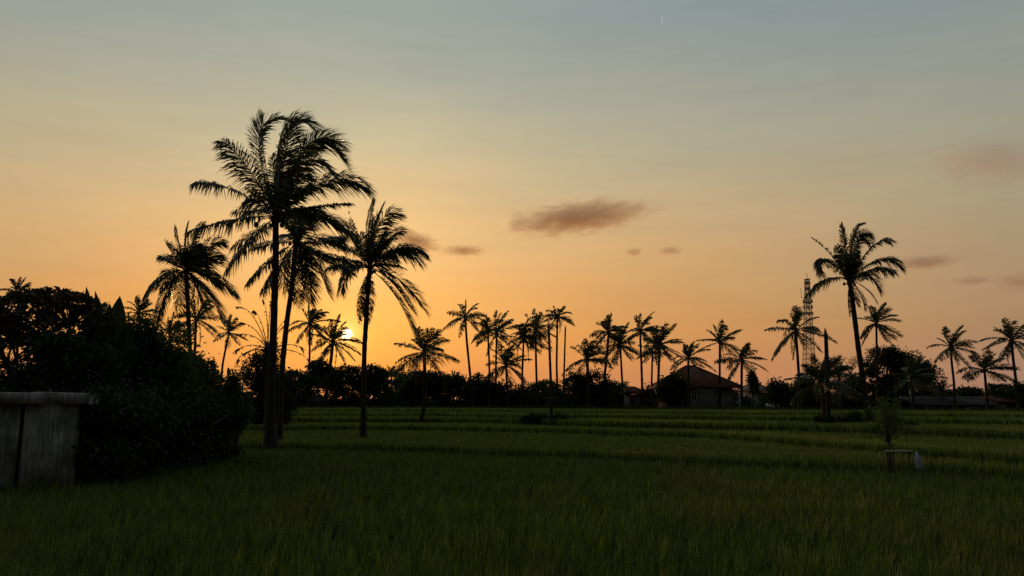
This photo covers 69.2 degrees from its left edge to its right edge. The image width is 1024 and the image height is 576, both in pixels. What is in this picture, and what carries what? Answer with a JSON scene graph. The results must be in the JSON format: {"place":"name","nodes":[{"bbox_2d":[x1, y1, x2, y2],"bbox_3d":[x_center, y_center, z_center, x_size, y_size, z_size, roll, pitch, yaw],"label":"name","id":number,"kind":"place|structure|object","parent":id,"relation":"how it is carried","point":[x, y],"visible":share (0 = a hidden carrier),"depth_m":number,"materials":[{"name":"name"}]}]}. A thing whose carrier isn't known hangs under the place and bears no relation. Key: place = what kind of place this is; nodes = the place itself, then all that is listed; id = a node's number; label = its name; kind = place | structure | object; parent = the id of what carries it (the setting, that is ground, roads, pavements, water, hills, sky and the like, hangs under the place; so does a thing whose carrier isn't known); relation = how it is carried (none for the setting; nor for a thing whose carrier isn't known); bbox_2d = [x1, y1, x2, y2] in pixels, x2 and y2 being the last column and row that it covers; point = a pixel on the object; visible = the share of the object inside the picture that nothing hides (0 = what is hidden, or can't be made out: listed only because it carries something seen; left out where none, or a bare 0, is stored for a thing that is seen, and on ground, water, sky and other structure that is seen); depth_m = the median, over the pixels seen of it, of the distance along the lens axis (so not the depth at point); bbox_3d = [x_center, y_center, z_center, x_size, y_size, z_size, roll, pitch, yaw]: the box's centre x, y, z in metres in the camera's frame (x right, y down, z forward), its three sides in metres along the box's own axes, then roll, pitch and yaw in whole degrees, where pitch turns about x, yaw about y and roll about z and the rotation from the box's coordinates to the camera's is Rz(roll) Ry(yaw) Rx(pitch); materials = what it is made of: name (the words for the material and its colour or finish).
{"place":"outdoors","nodes":[
{"label":"outdoors","id":0,"kind":"place"},
{"bbox_2d":[0,0,1023,398],"label":"sky","id":1,"kind":"structure","parent":0,"point":[595,159],"materials":[{"name":"orange"}]},
{"bbox_2d":[7,407,1023,575],"bbox_3d":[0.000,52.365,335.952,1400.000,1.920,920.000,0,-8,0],"label":"ground","id":2,"kind":"structure","parent":0,"point":[332,541],"depth_m":24.23,"materials":[{"name":"soil"}]},
{"bbox_2d":[0,276,31,353],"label":"palm tree","id":3,"kind":"object","parent":2,"relation":"on","point":[19,284],"visible":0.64,"depth_m":60.35,"materials":[{"name":"green plant"}]},
{"bbox_2d":[0,392,99,499],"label":"concrete wall","id":4,"kind":"structure","parent":2,"relation":"on","point":[39,435],"depth_m":24.74,"materials":[{"name":"grey concrete"}]},
{"bbox_2d":[0,285,117,369],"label":"broadleaf tree","id":5,"kind":"object","parent":2,"relation":"on","point":[16,331],"visible":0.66,"depth_m":30.19,"materials":[{"name":"green plant"}]},
{"bbox_2d":[0,318,141,398],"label":"bush","id":6,"kind":"object","parent":2,"relation":"on","point":[74,371],"visible":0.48,"depth_m":27.83,"materials":[{"name":"green plant"}]},
{"bbox_2d":[79,287,138,388],"bbox_3d":[-16.509,3.811,29.563,3.389,7.985,1.499,-2,-9,13],"label":"banana plant","id":7,"kind":"object","parent":2,"relation":"on","point":[126,346],"visible":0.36,"depth_m":29.94,"materials":[{"name":"green plant"}]},
{"bbox_2d":[124,295,162,323],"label":"palm tree","id":8,"kind":"object","parent":2,"relation":"on","point":[138,302],"visible":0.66,"depth_m":62.27,"materials":[{"name":"green plant"}]},
{"bbox_2d":[49,379,258,488],"bbox_3d":[-14.296,5.916,30.555,4.905,4.304,13.260,0,-8,0],"label":"bush","id":9,"kind":"object","parent":2,"relation":"on","point":[132,418],"visible":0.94,"depth_m":27.41,"materials":[{"name":"green plant"}]},
{"bbox_2d":[75,416,238,489],"bbox_3d":[-17.145,6.811,31.513,6.510,3.000,13.116,0,-8,0],"label":"bush","id":10,"kind":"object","parent":2,"relation":"on","point":[85,430],"depth_m":25.42,"materials":[{"name":"green plant"}]},
{"bbox_2d":[115,302,214,444],"bbox_3d":[-16.118,4.388,32.525,6.152,7.639,3.818,0,-8,0],"label":"bush","id":11,"kind":"object","parent":2,"relation":"on","point":[174,365],"visible":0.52,"depth_m":32.40,"materials":[{"name":"green plant"}]},
{"bbox_2d":[144,323,187,387],"bbox_3d":[-15.209,4.821,32.349,2.688,6.683,1.783,-8,-12,43],"label":"leafy plant","id":12,"kind":"object","parent":2,"relation":"on","point":[162,343],"visible":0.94,"depth_m":32.37,"materials":[{"name":"green plant"}]},
{"bbox_2d":[158,311,194,336],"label":"palm tree","id":13,"kind":"object","parent":2,"relation":"on","point":[169,323],"visible":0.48,"depth_m":64.01,"materials":[{"name":"green plant"}]},
{"bbox_2d":[141,220,241,354],"bbox_3d":[-21.686,2.744,49.944,6.027,15.551,5.045,-3,-9,22],"label":"palm tree","id":14,"kind":"object","parent":2,"relation":"on","point":[192,258],"visible":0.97,"depth_m":50.28,"materials":[{"name":"green plant"}]},
{"bbox_2d":[174,299,222,354],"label":"palm tree","id":15,"kind":"object","parent":2,"relation":"on","point":[200,315],"visible":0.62,"depth_m":66.05,"materials":[{"name":"green plant"}]},
{"bbox_2d":[175,346,228,399],"bbox_3d":[-15.708,5.623,35.201,4.150,6.008,3.482,0,-8,0],"label":"bush","id":16,"kind":"object","parent":2,"relation":"on","point":[210,382],"visible":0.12,"depth_m":35.64,"materials":[{"name":"green plant"}]},
{"bbox_2d":[212,314,248,374],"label":"palm tree","id":17,"kind":"object","parent":2,"relation":"on","point":[228,332],"visible":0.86,"depth_m":87.98,"materials":[{"name":"green plant"}]},
{"bbox_2d":[215,369,256,446],"bbox_3d":[-14.671,6.494,37.259,3.517,4.864,2.408,3,-9,-21],"label":"bush","id":18,"kind":"object","parent":2,"relation":"on","point":[234,383],"visible":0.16,"depth_m":37.29,"materials":[{"name":"green plant"}]},
{"bbox_2d":[235,337,303,424],"bbox_3d":[-20.817,8.828,63.255,6.263,10.080,4.207,0,-8,0],"label":"broadleaf tree","id":19,"kind":"object","parent":2,"relation":"on","point":[256,379],"visible":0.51,"depth_m":63.00,"materials":[{"name":"green plant"}]},
{"bbox_2d":[232,300,312,431],"bbox_3d":[-18.848,6.329,58.281,6.195,10.852,2.353,2,-9,-16],"label":"palm tree","id":20,"kind":"object","parent":2,"relation":"on","point":[266,348],"visible":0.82,"depth_m":57.91,"materials":[{"name":"green plant"}]},
{"bbox_2d":[183,108,377,450],"bbox_3d":[-13.478,-0.792,43.642,10.008,21.359,6.852,-3,-9,21],"label":"palm tree","id":21,"kind":"object","parent":2,"relation":"on","point":[284,188],"visible":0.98,"depth_m":43.71,"materials":[{"name":"green plant"}]},
{"bbox_2d":[244,208,364,440],"bbox_3d":[-13.007,2.257,47.361,7.655,15.717,5.579,-7,-11,38],"label":"palm tree","id":22,"kind":"object","parent":2,"relation":"on","point":[305,253],"visible":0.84,"depth_m":47.35,"materials":[{"name":"green plant"}]},
{"bbox_2d":[285,368,326,406],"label":"broadleaf tree","id":23,"kind":"object","parent":2,"relation":"on","point":[308,381],"visible":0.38,"depth_m":86.60,"materials":[{"name":"green plant"}]},
{"bbox_2d":[288,303,341,406],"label":"palm tree","id":24,"kind":"object","parent":2,"relation":"on","point":[311,324],"visible":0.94,"depth_m":95.92,"materials":[{"name":"green plant"}]},
{"bbox_2d":[304,357,332,406],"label":"broadleaf tree","id":25,"kind":"object","parent":2,"relation":"on","point":[318,371],"visible":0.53,"depth_m":98.45,"materials":[{"name":"green plant"}]},
{"bbox_2d":[310,313,361,407],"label":"palm tree","id":26,"kind":"object","parent":2,"relation":"on","point":[339,333],"visible":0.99,"depth_m":96.73,"materials":[{"name":"green plant"}]},
{"bbox_2d":[313,363,370,405],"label":"broadleaf tree","id":27,"kind":"object","parent":2,"relation":"on","point":[343,380],"visible":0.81,"depth_m":102.41,"materials":[{"name":"green plant"}]},
{"bbox_2d":[353,362,399,404],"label":"broadleaf tree","id":28,"kind":"object","parent":2,"relation":"on","point":[378,386],"visible":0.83,"depth_m":104.42,"materials":[{"name":"green plant"}]},
{"bbox_2d":[324,197,431,438],"bbox_3d":[-8.998,1.928,49.605,7.481,17.042,4.168,0,-8,0],"label":"palm tree","id":29,"kind":"object","parent":2,"relation":"on","point":[372,258],"visible":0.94,"depth_m":49.89,"materials":[{"name":"green plant"}]},
{"bbox_2d":[384,365,407,406],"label":"palm tree","id":30,"kind":"object","parent":2,"relation":"on","point":[392,369],"visible":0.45,"depth_m":109.09,"materials":[{"name":"green plant"}]},
{"bbox_2d":[392,370,407,391],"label":"broadleaf tree","id":31,"kind":"object","parent":2,"relation":"on","point":[398,379],"visible":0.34,"depth_m":116.25,"materials":[{"name":"green plant"}]},
{"bbox_2d":[393,366,448,404],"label":"broadleaf tree","id":32,"kind":"object","parent":2,"relation":"on","point":[411,389],"visible":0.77,"depth_m":97.78,"materials":[{"name":"green plant"}]},
{"bbox_2d":[389,326,459,422],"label":"palm tree","id":33,"kind":"object","parent":2,"relation":"on","point":[432,337],"visible":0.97,"depth_m":69.45,"materials":[{"name":"green plant"}]},
{"bbox_2d":[430,370,472,406],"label":"broadleaf tree","id":34,"kind":"object","parent":2,"relation":"on","point":[456,383],"visible":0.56,"depth_m":104.86,"materials":[{"name":"green plant"}]},
{"bbox_2d":[442,300,488,406],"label":"palm tree","id":35,"kind":"object","parent":2,"relation":"on","point":[470,317],"visible":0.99,"depth_m":97.98,"materials":[{"name":"green plant"}]},
{"bbox_2d":[461,372,501,405],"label":"broadleaf tree","id":36,"kind":"object","parent":2,"relation":"on","point":[481,389],"visible":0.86,"depth_m":102.71,"materials":[{"name":"green plant"}]},
{"bbox_2d":[471,314,507,406],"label":"palm tree","id":37,"kind":"object","parent":2,"relation":"on","point":[485,331],"visible":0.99,"depth_m":99.64,"materials":[{"name":"green plant"}]},
{"bbox_2d":[475,310,521,407],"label":"palm tree","id":38,"kind":"object","parent":2,"relation":"on","point":[499,326],"visible":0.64,"depth_m":104.03,"materials":[{"name":"green plant"}]},
{"bbox_2d":[479,343,533,407],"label":"palm tree","id":39,"kind":"object","parent":2,"relation":"on","point":[507,355],"visible":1,"depth_m":94.20,"materials":[{"name":"green plant"}]},
{"bbox_2d":[484,378,534,404],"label":"broadleaf tree","id":40,"kind":"object","parent":2,"relation":"on","point":[514,393],"visible":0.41,"depth_m":105.38,"materials":[{"name":"green plant"}]},
{"bbox_2d":[0,407,1023,575],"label":"rice","id":41,"kind":"object","parent":2,"relation":"on","point":[538,511],"visible":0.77,"depth_m":20.37,"materials":[{"name":"green plant"}]},
{"bbox_2d":[499,318,551,407],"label":"palm tree","id":42,"kind":"object","parent":2,"relation":"on","point":[520,334],"visible":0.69,"depth_m":99.37,"materials":[{"name":"green plant"}]},
{"bbox_2d":[510,308,558,406],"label":"palm tree","id":43,"kind":"object","parent":2,"relation":"on","point":[536,321],"visible":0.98,"depth_m":97.72,"materials":[{"name":"green plant"}]},
{"bbox_2d":[516,411,554,425],"bbox_3d":[2.200,11.042,62.418,3.983,1.331,2.060,2,-9,-12],"label":"bush","id":44,"kind":"object","parent":2,"relation":"on","point":[531,418],"visible":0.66,"depth_m":61.93,"materials":[{"name":"green plant"}]},
{"bbox_2d":[524,379,566,405],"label":"broadleaf tree","id":45,"kind":"object","parent":2,"relation":"on","point":[543,388],"visible":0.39,"depth_m":106.41,"materials":[{"name":"green plant"}]},
{"bbox_2d":[547,321,552,425],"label":"dead palm","id":46,"kind":"object","parent":2,"relation":"on","point":[550,381],"visible":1,"depth_m":61.51,"materials":[{"name":"brown plant"}]},
{"bbox_2d":[541,397,560,407],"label":"house","id":47,"kind":"structure","parent":2,"relation":"on","point":[546,400],"depth_m":102.77,"materials":[{"name":"brown wood"}]},
{"bbox_2d":[542,306,574,407],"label":"palm tree","id":48,"kind":"object","parent":2,"relation":"on","point":[555,314],"visible":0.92,"depth_m":99.91,"materials":[{"name":"green plant"}]},
{"bbox_2d":[562,327,565,405],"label":"dead palm","id":49,"kind":"object","parent":2,"relation":"on","point":[564,359],"visible":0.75,"depth_m":97.68,"materials":[{"name":"brown wood"}]},
{"bbox_2d":[553,409,575,420],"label":"bush","id":50,"kind":"object","parent":2,"relation":"on","point":[559,415],"visible":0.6,"depth_m":61.99,"materials":[{"name":"green plant"}]},
{"bbox_2d":[552,365,616,408],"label":"broadleaf tree","id":51,"kind":"object","parent":2,"relation":"on","point":[576,393],"visible":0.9,"depth_m":93.95,"materials":[{"name":"green plant"}]},
{"bbox_2d":[561,338,618,406],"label":"palm tree","id":52,"kind":"object","parent":2,"relation":"on","point":[589,351],"visible":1,"depth_m":91.22,"materials":[{"name":"green plant"}]},
{"bbox_2d":[589,313,630,407],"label":"palm tree","id":53,"kind":"object","parent":2,"relation":"on","point":[605,325],"visible":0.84,"depth_m":95.76,"materials":[{"name":"green plant"}]},
{"bbox_2d":[606,380,630,406],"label":"broadleaf tree","id":54,"kind":"object","parent":2,"relation":"on","point":[618,396],"visible":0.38,"depth_m":102.31,"materials":[{"name":"green plant"}]},
{"bbox_2d":[603,322,647,406],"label":"palm tree","id":55,"kind":"object","parent":2,"relation":"on","point":[618,339],"visible":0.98,"depth_m":94.36,"materials":[{"name":"green plant"}]},
{"bbox_2d":[619,386,647,408],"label":"house","id":56,"kind":"structure","parent":2,"relation":"on","point":[632,395],"depth_m":96.93,"materials":[{"name":"paint"}]},
{"bbox_2d":[623,311,663,405],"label":"palm tree","id":57,"kind":"object","parent":2,"relation":"on","point":[639,329],"visible":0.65,"depth_m":97.72,"materials":[{"name":"green plant"}]},
{"bbox_2d":[640,382,656,405],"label":"broadleaf tree","id":58,"kind":"object","parent":2,"relation":"on","point":[649,393],"visible":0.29,"depth_m":104.83,"materials":[{"name":"green plant"}]},
{"bbox_2d":[638,343,671,408],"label":"palm tree","id":59,"kind":"object","parent":2,"relation":"on","point":[647,354],"visible":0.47,"depth_m":101.32,"materials":[{"name":"green plant"}]},
{"bbox_2d":[636,323,683,408],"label":"palm tree","id":60,"kind":"object","parent":2,"relation":"on","point":[659,338],"visible":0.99,"depth_m":91.62,"materials":[{"name":"green plant"}]},
{"bbox_2d":[300,382,1023,408],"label":"undergrowth","id":61,"kind":"object","parent":2,"relation":"on","point":[529,398],"visible":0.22,"depth_m":104.01,"materials":[{"name":"green plant"}]},
{"bbox_2d":[658,402,667,407],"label":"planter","id":62,"kind":"object","parent":2,"relation":"on","point":[662,403],"visible":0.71,"depth_m":86.67,"materials":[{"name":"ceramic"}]},
{"bbox_2d":[651,371,694,408],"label":"broadleaf tree","id":63,"kind":"object","parent":2,"relation":"on","point":[671,391],"visible":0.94,"depth_m":86.70,"materials":[{"name":"green plant"}]},
{"bbox_2d":[670,341,716,408],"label":"palm tree","id":64,"kind":"object","parent":2,"relation":"on","point":[687,350],"visible":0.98,"depth_m":85.31,"materials":[{"name":"green plant"}]},
{"bbox_2d":[648,365,743,409],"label":"house","id":65,"kind":"structure","parent":2,"relation":"on","point":[705,393],"depth_m":93.05,"materials":[{"name":"paint"}]},
{"bbox_2d":[691,391,696,400],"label":"window","id":66,"kind":"structure","parent":65,"relation":"in","point":[694,395],"depth_m":92.96,"materials":[{"name":"black glass"}]},
{"bbox_2d":[696,319,741,408],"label":"palm tree","id":67,"kind":"object","parent":2,"relation":"on","point":[720,338],"visible":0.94,"depth_m":93.67,"materials":[{"name":"green plant"}]},
{"bbox_2d":[713,342,767,407],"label":"palm tree","id":68,"kind":"object","parent":2,"relation":"on","point":[744,351],"visible":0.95,"depth_m":85.33,"materials":[{"name":"green plant"}]},
{"bbox_2d":[733,384,767,407],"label":"house","id":69,"kind":"structure","parent":2,"relation":"on","point":[758,394],"depth_m":106.89,"materials":[{"name":"paint"}]},
{"bbox_2d":[745,368,761,406],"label":"broadleaf tree","id":70,"kind":"object","parent":2,"relation":"on","point":[752,380],"visible":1,"depth_m":83.23,"materials":[{"name":"green plant"}]},
{"bbox_2d":[763,376,804,409],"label":"broadleaf tree","id":71,"kind":"object","parent":2,"relation":"on","point":[781,392],"visible":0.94,"depth_m":90.44,"materials":[{"name":"green plant"}]},
{"bbox_2d":[764,305,836,408],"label":"palm tree","id":72,"kind":"object","parent":2,"relation":"on","point":[796,318],"visible":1,"depth_m":83.81,"materials":[{"name":"green plant"}]},
{"bbox_2d":[787,375,825,408],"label":"broadleaf tree","id":73,"kind":"object","parent":2,"relation":"on","point":[811,400],"visible":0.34,"depth_m":96.28,"materials":[{"name":"green plant"}]},
{"bbox_2d":[801,279,814,375],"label":"radio mast","id":74,"kind":"object","parent":2,"relation":"on","point":[809,313],"visible":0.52,"depth_m":165.53,"materials":[{"name":"metal"}]},
{"bbox_2d":[784,354,862,418],"bbox_3d":[23.653,7.768,55.715,5.486,5.678,5.573,4,-10,-28],"label":"palm tree","id":75,"kind":"object","parent":2,"relation":"on","point":[814,372],"visible":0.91,"depth_m":55.33,"materials":[{"name":"green plant"}]},
{"bbox_2d":[813,415,836,423],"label":"bush","id":76,"kind":"object","parent":2,"relation":"on","point":[821,419],"visible":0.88,"depth_m":53.09,"materials":[{"name":"green plant"}]},
{"bbox_2d":[824,328,830,415],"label":"dead palm","id":77,"kind":"object","parent":2,"relation":"on","point":[827,380],"visible":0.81,"depth_m":54.09,"materials":[{"name":"brown wood"}]},
{"bbox_2d":[830,357,859,408],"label":"palm tree","id":78,"kind":"object","parent":2,"relation":"on","point":[837,379],"visible":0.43,"depth_m":75.22,"materials":[{"name":"green plant"}]},
{"bbox_2d":[833,355,864,378],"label":"broadleaf tree","id":79,"kind":"object","parent":2,"relation":"on","point":[854,363],"visible":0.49,"depth_m":95.64,"materials":[{"name":"green plant"}]},
{"bbox_2d":[834,411,866,422],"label":"bush","id":80,"kind":"object","parent":2,"relation":"on","point":[855,416],"visible":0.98,"depth_m":54.02,"materials":[{"name":"green plant"}]},
{"bbox_2d":[830,369,874,408],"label":"broadleaf tree","id":81,"kind":"object","parent":2,"relation":"on","point":[846,401],"visible":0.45,"depth_m":90.82,"materials":[{"name":"green plant"}]},
{"bbox_2d":[804,222,906,421],"bbox_3d":[26.269,2.411,56.114,8.132,15.568,3.927,2,-9,-16],"label":"palm tree","id":82,"kind":"object","parent":2,"relation":"on","point":[850,264],"visible":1,"depth_m":56.37,"materials":[{"name":"green plant"}]},
{"bbox_2d":[857,302,903,408],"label":"palm tree","id":83,"kind":"object","parent":2,"relation":"on","point":[875,316],"visible":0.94,"depth_m":91.91,"materials":[{"name":"green plant"}]},
{"bbox_2d":[862,387,908,474],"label":"young tree","id":84,"kind":"object","parent":2,"relation":"on","point":[884,420],"visible":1,"depth_m":29.86,"materials":[{"name":"green plant"}]},
{"bbox_2d":[879,415,920,426],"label":"bush","id":85,"kind":"object","parent":2,"relation":"on","point":[911,423],"visible":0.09,"depth_m":47.13,"materials":[{"name":"green plant"}]},
{"bbox_2d":[884,450,916,479],"bbox_3d":[15.087,7.014,28.781,1.001,1.394,0.589,0,-8,0],"label":"table","id":86,"kind":"object","parent":2,"relation":"on","point":[893,451],"visible":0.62,"depth_m":28.93,"materials":[{"name":"brown wood"}]},
{"bbox_2d":[914,452,923,469],"bbox_3d":[15.607,6.616,28.475,0.301,0.670,0.202,0,-8,0],"label":"sack","id":87,"kind":"object","parent":86,"relation":"hanging from","point":[919,462],"visible":1,"depth_m":28.39,"materials":[{"name":"fabric"}]},
{"bbox_2d":[863,344,945,406],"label":"broadleaf tree","id":88,"kind":"object","parent":2,"relation":"on","point":[888,359],"visible":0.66,"depth_m":98.49,"materials":[{"name":"green plant"}]},
{"bbox_2d":[888,355,948,408],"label":"palm tree","id":89,"kind":"object","parent":2,"relation":"on","point":[913,370],"visible":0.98,"depth_m":75.14,"materials":[{"name":"green plant"}]},
{"bbox_2d":[931,380,958,399],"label":"broadleaf tree","id":90,"kind":"object","parent":2,"relation":"on","point":[941,385],"visible":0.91,"depth_m":90.96,"materials":[{"name":"green plant"}]},
{"bbox_2d":[890,397,1001,409],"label":"long building","id":91,"kind":"structure","parent":2,"relation":"on","point":[924,403],"depth_m":90.50,"materials":[{"name":"white paint"}]},
{"bbox_2d":[926,325,977,409],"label":"palm tree","id":92,"kind":"object","parent":2,"relation":"on","point":[951,344],"visible":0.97,"depth_m":85.52,"materials":[{"name":"green plant"}]},
{"bbox_2d":[956,384,984,396],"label":"broadleaf tree","id":93,"kind":"object","parent":2,"relation":"on","point":[968,391],"visible":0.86,"depth_m":107.92,"materials":[{"name":"green plant"}]},
{"bbox_2d":[956,348,1021,408],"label":"palm tree","id":94,"kind":"object","parent":2,"relation":"on","point":[985,363],"visible":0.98,"depth_m":77.35,"materials":[{"name":"green plant"}]},
{"bbox_2d":[974,395,1014,409],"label":"house","id":95,"kind":"structure","parent":2,"relation":"on","point":[994,399],"depth_m":90.89,"materials":[{"name":"paint"}]},
{"bbox_2d":[983,382,1008,397],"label":"broadleaf tree","id":96,"kind":"object","parent":2,"relation":"on","point":[993,390],"visible":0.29,"depth_m":110.30,"materials":[{"name":"green plant"}]},
{"bbox_2d":[978,317,1023,409],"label":"palm tree","id":97,"kind":"object","parent":2,"relation":"on","point":[1008,331],"visible":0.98,"depth_m":83.70,"materials":[{"name":"green plant"}]},
{"bbox_2d":[997,380,1023,403],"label":"broadleaf tree","id":98,"kind":"object","parent":2,"relation":"on","point":[1007,392],"visible":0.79,"depth_m":102.89,"materials":[{"name":"green plant"}]},
{"bbox_2d":[242,404,1023,482],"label":"grass","id":99,"kind":"structure","parent":0,"point":[743,408],"depth_m":69.33,"materials":[{"name":"green plant"}]}
]}

